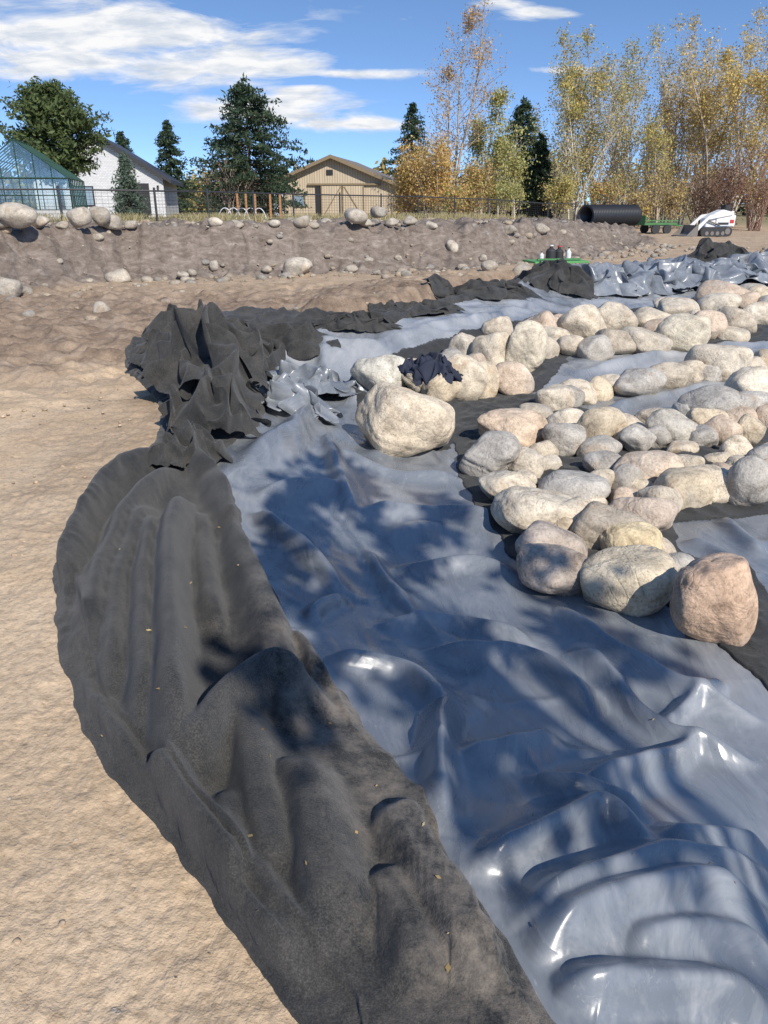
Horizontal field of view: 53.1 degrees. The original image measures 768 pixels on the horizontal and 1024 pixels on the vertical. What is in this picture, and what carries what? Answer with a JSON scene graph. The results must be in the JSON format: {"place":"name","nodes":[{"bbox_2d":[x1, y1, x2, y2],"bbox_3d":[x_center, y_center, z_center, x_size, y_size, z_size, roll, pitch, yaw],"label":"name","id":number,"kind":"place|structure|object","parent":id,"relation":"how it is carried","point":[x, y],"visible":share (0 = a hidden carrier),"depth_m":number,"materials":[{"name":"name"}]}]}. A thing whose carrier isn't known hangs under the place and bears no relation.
{"place":"outdoors","nodes":[
{"label":"outdoors","id":0,"kind":"place"},
{"bbox_2d":[74,187,93,204],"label":"window pane","id":1,"kind":"object","parent":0,"point":[89,198],"visible":0.43,"depth_m":57.13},
{"bbox_2d":[38,211,545,222],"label":"dry grass","id":2,"kind":"structure","parent":0,"point":[224,216],"depth_m":30.16,"materials":[{"name":"yellow plant"}]},
{"bbox_2d":[0,204,767,1023],"bbox_3d":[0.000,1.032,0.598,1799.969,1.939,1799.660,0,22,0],"label":"ground","id":3,"kind":"structure","parent":0,"point":[114,950],"depth_m":4.26,"materials":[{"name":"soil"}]},
{"bbox_2d":[0,138,87,218],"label":"greenhouse","id":4,"kind":"object","parent":3,"relation":"on","point":[67,174],"visible":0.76,"depth_m":40.27,"materials":[{"name":"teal glass"}]},
{"bbox_2d":[0,75,114,208],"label":"deciduous tree","id":5,"kind":"object","parent":3,"relation":"on","point":[56,119],"visible":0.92,"depth_m":43.90,"materials":[{"name":"green plant"}]},
{"bbox_2d":[33,143,178,216],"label":"walls","id":6,"kind":"structure","parent":3,"relation":"on","point":[101,178],"depth_m":57.12,"materials":[{"name":"white paint"}]},
{"bbox_2d":[93,132,183,186],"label":"roof slope","id":7,"kind":"structure","parent":6,"relation":"on","point":[147,165],"depth_m":57.46,"materials":[{"name":"black metal"}]},
{"bbox_2d":[137,183,151,213],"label":"door","id":8,"kind":"structure","parent":6,"relation":"attached to","point":[144,186],"depth_m":57.76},
{"bbox_2d":[114,131,134,153],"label":"spruce tree","id":9,"kind":"object","parent":3,"relation":"on","point":[121,140],"visible":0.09,"depth_m":80.88,"materials":[{"name":"green plant"}]},
{"bbox_2d":[109,150,150,218],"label":"young spruce tree","id":10,"kind":"object","parent":3,"relation":"on","point":[125,180],"visible":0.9,"depth_m":43.94,"materials":[{"name":"green plant"}]},
{"bbox_2d":[126,327,171,368],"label":"crumpled geotextile","id":11,"kind":"object","parent":3,"relation":"on","point":[144,355],"visible":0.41,"depth_m":7.66,"materials":[{"name":"fabric"}]},
{"bbox_2d":[141,303,194,339],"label":"crumpled geotextile","id":12,"kind":"object","parent":3,"relation":"on","point":[162,321],"visible":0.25,"depth_m":8.98,"materials":[{"name":"fabric"}]},
{"bbox_2d":[153,119,197,214],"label":"spruce tree","id":13,"kind":"object","parent":3,"relation":"on","point":[165,139],"visible":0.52,"depth_m":72.31,"materials":[{"name":"green plant"}]},
{"bbox_2d":[208,155,253,213],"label":"willow shrub","id":14,"kind":"object","parent":3,"relation":"on","point":[229,185],"visible":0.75,"depth_m":55.20,"materials":[{"name":"green plant"}]},
{"bbox_2d":[177,72,312,215],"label":"spruce tree","id":15,"kind":"object","parent":3,"relation":"on","point":[242,95],"visible":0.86,"depth_m":55.34,"materials":[{"name":"green plant"}]},
{"bbox_2d":[236,193,281,218],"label":"garden trellis posts","id":16,"kind":"object","parent":3,"relation":"on","point":[246,208],"visible":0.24,"depth_m":42.66,"materials":[{"name":"brown wood"}]},
{"bbox_2d":[0,202,549,312],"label":"field stones","id":17,"kind":"object","parent":3,"relation":"on","point":[16,215],"visible":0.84,"depth_m":16.83,"materials":[{"name":"stone"}]},
{"bbox_2d":[0,186,575,220],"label":"wire fence","id":18,"kind":"object","parent":3,"relation":"on","point":[58,189],"visible":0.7,"depth_m":34.04,"materials":[{"name":"black metal"}]},
{"bbox_2d":[52,275,555,1023],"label":"geotextile fabric","id":19,"kind":"object","parent":3,"relation":"on","point":[346,925],"visible":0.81,"depth_m":2.22,"materials":[{"name":"fabric"}]},
{"bbox_2d":[148,419,232,467],"bbox_3d":[-1.267,-0.432,4.969,0.470,0.322,0.683,11,24,25],"label":"crumpled geotextile","id":20,"kind":"object","parent":19,"relation":"on","point":[177,448],"visible":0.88,"depth_m":4.86,"materials":[{"name":"fabric"}]},
{"bbox_2d":[137,299,272,410],"bbox_3d":[-1.529,-1.341,6.758,1.287,1.006,1.554,-4,22,-10],"label":"crumpled geotextile","id":21,"kind":"object","parent":19,"relation":"on","point":[203,337],"visible":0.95,"depth_m":6.55,"materials":[{"name":"fabric"}]},
{"bbox_2d":[158,366,271,436],"bbox_3d":[-1.253,-0.783,5.619,0.841,0.543,0.760,-5,22,-12],"label":"crumpled geotextile","id":22,"kind":"object","parent":19,"relation":"on","point":[216,400],"visible":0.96,"depth_m":5.42,"materials":[{"name":"fabric"}]},
{"bbox_2d":[269,154,419,216],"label":"wooden barn","id":23,"kind":"structure","parent":3,"relation":"on","point":[330,174],"depth_m":64.35,"materials":[{"name":"wood"}]},
{"bbox_2d":[322,186,341,216],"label":"garage door","id":24,"kind":"structure","parent":23,"relation":"in","point":[325,189],"depth_m":64.77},
{"bbox_2d":[343,186,362,211],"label":"sliding door right","id":25,"kind":"structure","parent":23,"relation":"in","point":[352,190],"depth_m":64.42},
{"bbox_2d":[0,140,767,216],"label":"distant treeline","id":26,"kind":"object","parent":3,"relation":"on","point":[201,207],"visible":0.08,"depth_m":100.64,"materials":[{"name":"green plant"}]},
{"bbox_2d":[384,102,434,213],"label":"spruce tree","id":27,"kind":"object","parent":3,"relation":"on","point":[413,120],"visible":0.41,"depth_m":76.24,"materials":[{"name":"green plant"}]},
{"bbox_2d":[384,138,437,216],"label":"golden shrub tree","id":28,"kind":"object","parent":3,"relation":"on","point":[402,184],"visible":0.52,"depth_m":54.98,"materials":[{"name":"orange plant"}]},
{"bbox_2d":[368,299,464,316],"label":"crumpled geotextile","id":29,"kind":"object","parent":3,"relation":"on","point":[424,307],"visible":0.94,"depth_m":11.39,"materials":[{"name":"fabric"}]},
{"bbox_2d":[393,132,463,216],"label":"golden shrub tree","id":30,"kind":"object","parent":3,"relation":"on","point":[442,163],"visible":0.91,"depth_m":53.01,"materials":[{"name":"yellow plant"}]},
{"bbox_2d":[433,179,475,214],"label":"willow shrub","id":31,"kind":"object","parent":3,"relation":"on","point":[451,193],"visible":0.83,"depth_m":51.43,"materials":[{"name":"yellow plant"}]},
{"bbox_2d":[408,0,509,214],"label":"cottonwood tree","id":32,"kind":"object","parent":3,"relation":"on","point":[470,18],"visible":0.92,"depth_m":54.83,"materials":[{"name":"yellow plant"}]},
{"bbox_2d":[452,154,502,216],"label":"golden shrub tree","id":33,"kind":"object","parent":3,"relation":"on","point":[475,183],"visible":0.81,"depth_m":54.97,"materials":[{"name":"yellow plant"}]},
{"bbox_2d":[460,114,494,214],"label":"aspen tree","id":34,"kind":"object","parent":3,"relation":"on","point":[477,149],"visible":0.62,"depth_m":59.44,"materials":[{"name":"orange plant"}]},
{"bbox_2d":[423,273,545,300],"bbox_3d":[1.818,-3.899,13.528,2.409,0.580,1.047,-9,24,-22],"label":"crumpled geotextile","id":35,"kind":"object","parent":3,"relation":"on","point":[492,289],"visible":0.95,"depth_m":13.26,"materials":[{"name":"fabric"}]},
{"bbox_2d":[216,252,767,1023],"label":"pond liner","id":36,"kind":"object","parent":3,"relation":"on","point":[624,760],"visible":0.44,"depth_m":3.15,"materials":[{"name":"plastic"}]},
{"bbox_2d":[226,317,282,370],"bbox_3d":[-1.597,-1.811,8.664,1.111,0.721,1.138,0,22,0],"label":"crumpled geotextile","id":37,"kind":"object","parent":36,"relation":"on","point":[272,354],"visible":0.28,"depth_m":8.54,"materials":[{"name":"fabric"}]},
{"bbox_2d":[256,372,342,422],"bbox_3d":[-0.779,-1.030,7.033,0.827,0.507,0.924,-4,22,-9],"label":"crumpled pond liner","id":38,"kind":"object","parent":36,"relation":"on","point":[286,393],"visible":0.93,"depth_m":6.80,"materials":[{"name":"plastic"}]},
{"bbox_2d":[258,319,340,359],"bbox_3d":[-1.171,-2.242,9.966,1.241,0.467,0.805,0,22,0],"label":"crumpled geotextile","id":39,"kind":"object","parent":36,"relation":"on","point":[304,341],"visible":0.83,"depth_m":9.81,"materials":[{"name":"fabric"}]},
{"bbox_2d":[269,360,358,396],"bbox_3d":[-0.852,-1.473,8.381,1.271,0.442,0.954,-8,23,-19],"label":"crumpled pond liner","id":40,"kind":"object","parent":36,"relation":"on","point":[322,379],"visible":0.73,"depth_m":8.21,"materials":[{"name":"plastic"}]},
{"bbox_2d":[312,310,402,332],"bbox_3d":[-0.383,-2.600,10.508,1.319,0.291,0.489,0,22,0],"label":"crumpled geotextile","id":41,"kind":"object","parent":36,"relation":"on","point":[370,321],"visible":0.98,"depth_m":10.41,"materials":[{"name":"fabric"}]},
{"bbox_2d":[344,375,408,391],"bbox_3d":[-0.028,-1.525,8.758,1.156,0.246,0.704,-3,22,-7],"label":"crumpled pond liner","id":42,"kind":"object","parent":36,"relation":"on","point":[361,387],"visible":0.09,"depth_m":8.50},
{"bbox_2d":[350,354,405,389],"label":"boulder","id":43,"kind":"object","parent":36,"relation":"on","point":[368,373],"visible":0.66,"depth_m":8.31,"materials":[{"name":"stone"}]},
{"bbox_2d":[355,382,454,456],"bbox_3d":[0.184,-0.769,6.643,0.875,0.695,0.690,0,22,0],"label":"boulder","id":44,"kind":"object","parent":36,"relation":"on","point":[391,419],"visible":0.97,"depth_m":6.37,"materials":[{"name":"stone"}]},
{"bbox_2d":[401,358,423,393],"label":"boulder","id":45,"kind":"object","parent":36,"relation":"on","point":[407,379],"visible":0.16,"depth_m":8.31,"materials":[{"name":"stone"}]},
{"bbox_2d":[101,508,758,975],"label":"fallen leaves","id":46,"kind":"object","parent":36,"relation":"on","point":[447,966],"visible":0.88,"depth_m":2.01,"materials":[{"name":"yellow plant"}]},
{"bbox_2d":[477,470,535,499],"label":"boulder","id":47,"kind":"object","parent":36,"relation":"on","point":[492,484],"visible":0.62,"depth_m":5.47,"materials":[{"name":"stone"}]},
{"bbox_2d":[505,320,548,371],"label":"boulder","id":48,"kind":"object","parent":36,"relation":"on","point":[528,346],"visible":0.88,"depth_m":9.37,"materials":[{"name":"stone"}]},
{"bbox_2d":[515,520,587,556],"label":"boulder","id":49,"kind":"object","parent":36,"relation":"on","point":[538,531],"visible":0.52,"depth_m":4.55,"materials":[{"name":"stone"}]},
{"bbox_2d":[516,543,587,595],"bbox_3d":[0.985,0.343,4.367,0.466,0.283,0.378,0,22,0],"label":"boulder","id":50,"kind":"object","parent":36,"relation":"on","point":[547,568],"visible":0.87,"depth_m":4.26,"materials":[{"name":"stone"}]},
{"bbox_2d":[353,307,767,690],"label":"geotextile underlay","id":51,"kind":"object","parent":36,"relation":"on","point":[751,655],"visible":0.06,"depth_m":6.27,"materials":[{"name":"fabric"}]},
{"bbox_2d":[459,430,520,476],"bbox_3d":[0.851,-0.443,6.156,0.500,0.407,0.416,0,22,0],"label":"boulder","id":52,"kind":"object","parent":51,"relation":"on","point":[491,451],"visible":0.86,"depth_m":6.02,"materials":[{"name":"stone"}]},
{"bbox_2d":[476,408,547,447],"bbox_3d":[1.169,-0.719,6.881,0.590,0.374,0.464,-13,25,-29],"label":"boulder","id":53,"kind":"object","parent":51,"relation":"on","point":[524,426],"visible":0.62,"depth_m":6.74,"materials":[{"name":"stone"}]},
{"bbox_2d":[490,486,571,533],"bbox_3d":[1.014,0.019,5.107,0.567,0.343,0.423,-4,22,-10],"label":"boulder","id":54,"kind":"object","parent":51,"relation":"on","point":[517,509],"visible":0.69,"depth_m":4.94,"materials":[{"name":"stone"}]},
{"bbox_2d":[421,280,767,401],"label":"boulder pile","id":55,"kind":"object","parent":51,"relation":"on","point":[607,330],"visible":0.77,"depth_m":10.48,"materials":[{"name":"stone"}]},
{"bbox_2d":[397,351,462,385],"bbox_3d":[0.457,-1.400,7.545,0.688,0.324,0.582,0,22,0],"label":"crumpled jacket","id":56,"kind":"object","parent":55,"relation":"on","point":[425,369],"visible":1,"depth_m":7.40,"materials":[{"name":"blue fabric"}]},
{"bbox_2d":[612,450,683,482],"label":"boulder","id":57,"kind":"object","parent":51,"relation":"on","point":[652,465],"visible":0.53,"depth_m":5.84,"materials":[{"name":"stone"}]},
{"bbox_2d":[571,262,648,295],"bbox_3d":[4.351,-4.714,15.619,2.348,0.676,1.682,-3,22,-8],"label":"crumpled pond liner","id":58,"kind":"object","parent":36,"relation":"on","point":[608,278],"visible":0.57,"depth_m":15.25,"materials":[{"name":"plastic"}]},
{"bbox_2d":[570,501,650,549],"bbox_3d":[1.423,0.102,4.905,0.511,0.312,0.412,0,22,0],"label":"boulder","id":59,"kind":"object","parent":36,"relation":"on","point":[593,522],"visible":0.53,"depth_m":4.77,"materials":[{"name":"stone"}]},
{"bbox_2d":[580,544,677,616],"bbox_3d":[1.333,0.383,4.217,0.514,0.353,0.409,8,23,19],"label":"boulder","id":60,"kind":"object","parent":36,"relation":"on","point":[635,580],"visible":0.92,"depth_m":4.07,"materials":[{"name":"stone"}]},
{"bbox_2d":[599,521,662,549],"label":"boulder","id":61,"kind":"object","parent":36,"relation":"on","point":[634,533],"visible":0.56,"depth_m":4.64,"materials":[{"name":"stone"}]},
{"bbox_2d":[508,366,767,477],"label":"boulder pile","id":62,"kind":"object","parent":36,"relation":"on","point":[730,415],"visible":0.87,"depth_m":6.79,"materials":[{"name":"stone"}]},
{"bbox_2d":[515,442,767,571],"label":"boulder pile","id":63,"kind":"object","parent":36,"relation":"on","point":[695,481],"visible":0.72,"depth_m":5.44,"materials":[{"name":"stone"}]},
{"bbox_2d":[609,497,678,530],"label":"boulder","id":64,"kind":"object","parent":36,"relation":"on","point":[660,514],"visible":0.6,"depth_m":5.03,"materials":[{"name":"stone"}]},
{"bbox_2d":[535,344,767,410],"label":"boulder pile","id":65,"kind":"object","parent":36,"relation":"on","point":[711,362],"visible":0.91,"depth_m":8.57,"materials":[{"name":"stone"}]},
{"bbox_2d":[616,260,693,295],"bbox_3d":[5.279,-4.914,16.098,2.548,0.689,2.044,-9,23,-20],"label":"crumpled pond liner","id":66,"kind":"object","parent":36,"relation":"on","point":[647,281],"visible":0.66,"depth_m":15.67,"materials":[{"name":"plastic"}]},
{"bbox_2d":[645,408,697,444],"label":"boulder","id":67,"kind":"object","parent":36,"relation":"on","point":[677,425],"visible":0.49,"depth_m":6.80,"materials":[{"name":"stone"}]},
{"bbox_2d":[655,313,710,351],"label":"boulder","id":68,"kind":"object","parent":36,"relation":"on","point":[685,332],"visible":0.8,"depth_m":10.42,"materials":[{"name":"stone"}]},
{"bbox_2d":[648,254,737,291],"bbox_3d":[6.537,-5.303,17.003,2.567,0.737,1.967,-10,24,-23],"label":"crumpled pond liner","id":69,"kind":"object","parent":36,"relation":"on","point":[684,271],"visible":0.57,"depth_m":16.65,"materials":[{"name":"plastic"}]},
{"bbox_2d":[670,552,757,645],"bbox_3d":[1.623,0.441,3.813,0.447,0.514,0.333,-8,23,-20],"label":"boulder","id":70,"kind":"object","parent":36,"relation":"on","point":[714,598],"visible":0.96,"depth_m":3.68,"materials":[{"name":"stone"}]},
{"bbox_2d":[686,237,749,261],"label":"crumpled geotextile","id":71,"kind":"object","parent":36,"relation":"on","point":[707,249],"visible":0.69,"depth_m":20.55,"materials":[{"name":"fabric"}]},
{"bbox_2d":[700,259,767,283],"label":"crumpled pond liner","id":72,"kind":"object","parent":36,"relation":"on","point":[733,272],"visible":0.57,"depth_m":17.39,"materials":[{"name":"plastic"}]},
{"bbox_2d":[710,248,767,273],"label":"crumpled pond liner","id":73,"kind":"object","parent":36,"relation":"on","point":[760,260],"visible":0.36,"depth_m":18.61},
{"bbox_2d":[469,81,526,215],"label":"aspen tree","id":74,"kind":"object","parent":3,"relation":"on","point":[501,99],"visible":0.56,"depth_m":56.93,"materials":[{"name":"green plant"}]},
{"bbox_2d":[491,175,524,216],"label":"willow shrub","id":75,"kind":"object","parent":3,"relation":"on","point":[505,191],"visible":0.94,"depth_m":50.65,"materials":[{"name":"green plant"}]},
{"bbox_2d":[487,124,541,218],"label":"aspen tree","id":76,"kind":"object","parent":3,"relation":"on","point":[514,169],"visible":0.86,"depth_m":54.40,"materials":[{"name":"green plant"}]},
{"bbox_2d":[485,95,550,218],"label":"spruce tree","id":77,"kind":"object","parent":3,"relation":"on","point":[523,119],"visible":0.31,"depth_m":64.30,"materials":[{"name":"green plant"}]},
{"bbox_2d":[515,132,562,218],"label":"spruce tree","id":78,"kind":"object","parent":3,"relation":"on","point":[542,168],"visible":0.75,"depth_m":60.11,"materials":[{"name":"green plant"}]},
{"bbox_2d":[528,114,556,200],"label":"aspen tree","id":79,"kind":"object","parent":3,"relation":"on","point":[534,132],"visible":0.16,"depth_m":66.14,"materials":[{"name":"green plant"}]},
{"bbox_2d":[522,245,589,263],"bbox_3d":[4.493,-6.742,20.064,1.500,0.437,0.900,-4,22,-11],"label":"green tarp board","id":80,"kind":"object","parent":3,"relation":"on","point":[552,253],"visible":0.94,"depth_m":19.98,"materials":[{"name":"paint"}]},
{"bbox_2d":[516,258,597,298],"bbox_3d":[3.406,-4.560,15.074,1.582,0.770,1.912,0,22,0],"label":"crumpled geotextile","id":81,"kind":"object","parent":3,"relation":"on","point":[561,275],"visible":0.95,"depth_m":14.57,"materials":[{"name":"fabric"}]},
{"bbox_2d":[536,167,583,218],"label":"willow shrub","id":82,"kind":"object","parent":3,"relation":"on","point":[558,195],"visible":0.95,"depth_m":50.63,"materials":[{"name":"yellow plant"}]},
{"bbox_2d":[526,102,594,218],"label":"willow tree","id":83,"kind":"object","parent":3,"relation":"on","point":[555,144],"visible":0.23,"depth_m":60.85,"materials":[{"name":"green plant"}]},
{"bbox_2d":[545,54,657,220],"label":"willow tree","id":84,"kind":"object","parent":3,"relation":"on","point":[564,86],"visible":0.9,"depth_m":54.13,"materials":[{"name":"yellow plant"}]},
{"bbox_2d":[545,19,668,203],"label":"willow tree","id":85,"kind":"object","parent":3,"relation":"on","point":[579,73],"visible":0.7,"depth_m":54.38,"materials":[{"name":"yellow plant"}]},
{"bbox_2d":[579,169,634,208],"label":"willow shrub","id":86,"kind":"object","parent":3,"relation":"on","point":[597,191],"visible":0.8,"depth_m":50.15,"materials":[{"name":"yellow plant"}]},
{"bbox_2d":[577,204,641,225],"bbox_3d":[10.301,-13.504,35.042,3.455,0.940,0.940,-16,27,-34],"label":"corrugated culvert pipe","id":87,"kind":"object","parent":3,"relation":"on","point":[628,214],"visible":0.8,"depth_m":34.65,"materials":[{"name":"black plastic"}]},
{"bbox_2d":[597,54,652,204],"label":"willow tree","id":88,"kind":"object","parent":3,"relation":"on","point":[616,166],"visible":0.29,"depth_m":62.62,"materials":[{"name":"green plant"}]},
{"bbox_2d":[587,38,686,204],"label":"willow tree","id":89,"kind":"object","parent":3,"relation":"on","point":[627,169],"visible":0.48,"depth_m":59.47,"materials":[{"name":"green plant"}]},
{"bbox_2d":[620,172,659,228],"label":"willow shrub","id":90,"kind":"object","parent":3,"relation":"on","point":[639,202],"visible":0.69,"depth_m":50.01,"materials":[{"name":"yellow plant"}]},
{"bbox_2d":[627,107,680,227],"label":"willow tree","id":91,"kind":"object","parent":3,"relation":"on","point":[647,163],"visible":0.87,"depth_m":50.80,"materials":[{"name":"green plant"}]},
{"bbox_2d":[637,215,682,233],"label":"green utility trailer","id":92,"kind":"object","parent":3,"relation":"on","point":[655,228],"visible":0.92,"depth_m":42.62,"materials":[{"name":"paint"}]},
{"bbox_2d":[632,52,696,225],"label":"willow tree","id":93,"kind":"object","parent":3,"relation":"on","point":[668,111],"visible":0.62,"depth_m":53.14,"materials":[{"name":"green plant"}]},
{"bbox_2d":[651,170,698,228],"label":"willow shrub","id":94,"kind":"object","parent":3,"relation":"on","point":[668,201],"visible":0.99,"depth_m":49.76,"materials":[{"name":"yellow plant"}]},
{"bbox_2d":[642,44,720,221],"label":"willow tree","id":95,"kind":"object","parent":3,"relation":"on","point":[663,60],"visible":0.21,"depth_m":64.38,"materials":[{"name":"yellow plant"}]},
{"bbox_2d":[653,27,738,224],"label":"willow tree","id":96,"kind":"object","parent":3,"relation":"on","point":[665,90],"visible":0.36,"depth_m":57.14,"materials":[{"name":"yellow plant"}]},
{"bbox_2d":[672,161,733,224],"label":"willow shrub","id":97,"kind":"object","parent":3,"relation":"on","point":[701,200],"visible":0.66,"depth_m":49.93,"materials":[{"name":"brown plant"}]},
{"bbox_2d":[671,203,735,236],"bbox_3d":[16.403,-14.885,39.216,2.956,1.567,1.250,-5,22,-11],"label":"compact track loader","id":98,"kind":"object","parent":3,"relation":"on","point":[718,223],"visible":1,"depth_m":39.04,"materials":[{"name":"white metal"}]},
{"bbox_2d":[667,9,751,224],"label":"willow tree","id":99,"kind":"object","parent":3,"relation":"on","point":[704,115],"visible":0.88,"depth_m":51.49,"materials":[{"name":"yellow plant"}]},
{"bbox_2d":[681,47,745,223],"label":"willow tree","id":100,"kind":"object","parent":3,"relation":"on","point":[692,219],"visible":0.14,"depth_m":60.98,"materials":[{"name":"yellow plant"}]},
{"bbox_2d":[701,152,753,227],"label":"willow shrub","id":101,"kind":"object","parent":3,"relation":"on","point":[729,194],"visible":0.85,"depth_m":47.76,"materials":[{"name":"brown plant"}]},
{"bbox_2d":[697,2,767,213],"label":"willow tree","id":102,"kind":"object","parent":3,"relation":"on","point":[758,82],"visible":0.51,"depth_m":51.62,"materials":[{"name":"yellow plant"}]},
{"bbox_2d":[715,55,767,227],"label":"willow tree","id":103,"kind":"object","parent":3,"relation":"on","point":[732,86],"visible":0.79,"depth_m":49.75,"materials":[{"name":"yellow plant"}]},
{"bbox_2d":[729,136,767,230],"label":"willow shrub","id":104,"kind":"object","parent":3,"relation":"on","point":[763,201],"visible":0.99,"depth_m":46.25,"materials":[{"name":"brown plant"}]},
{"bbox_2d":[0,0,767,203],"label":"sky","id":105,"kind":"structure","parent":0,"point":[344,74],"materials":[{"name":"blue"}]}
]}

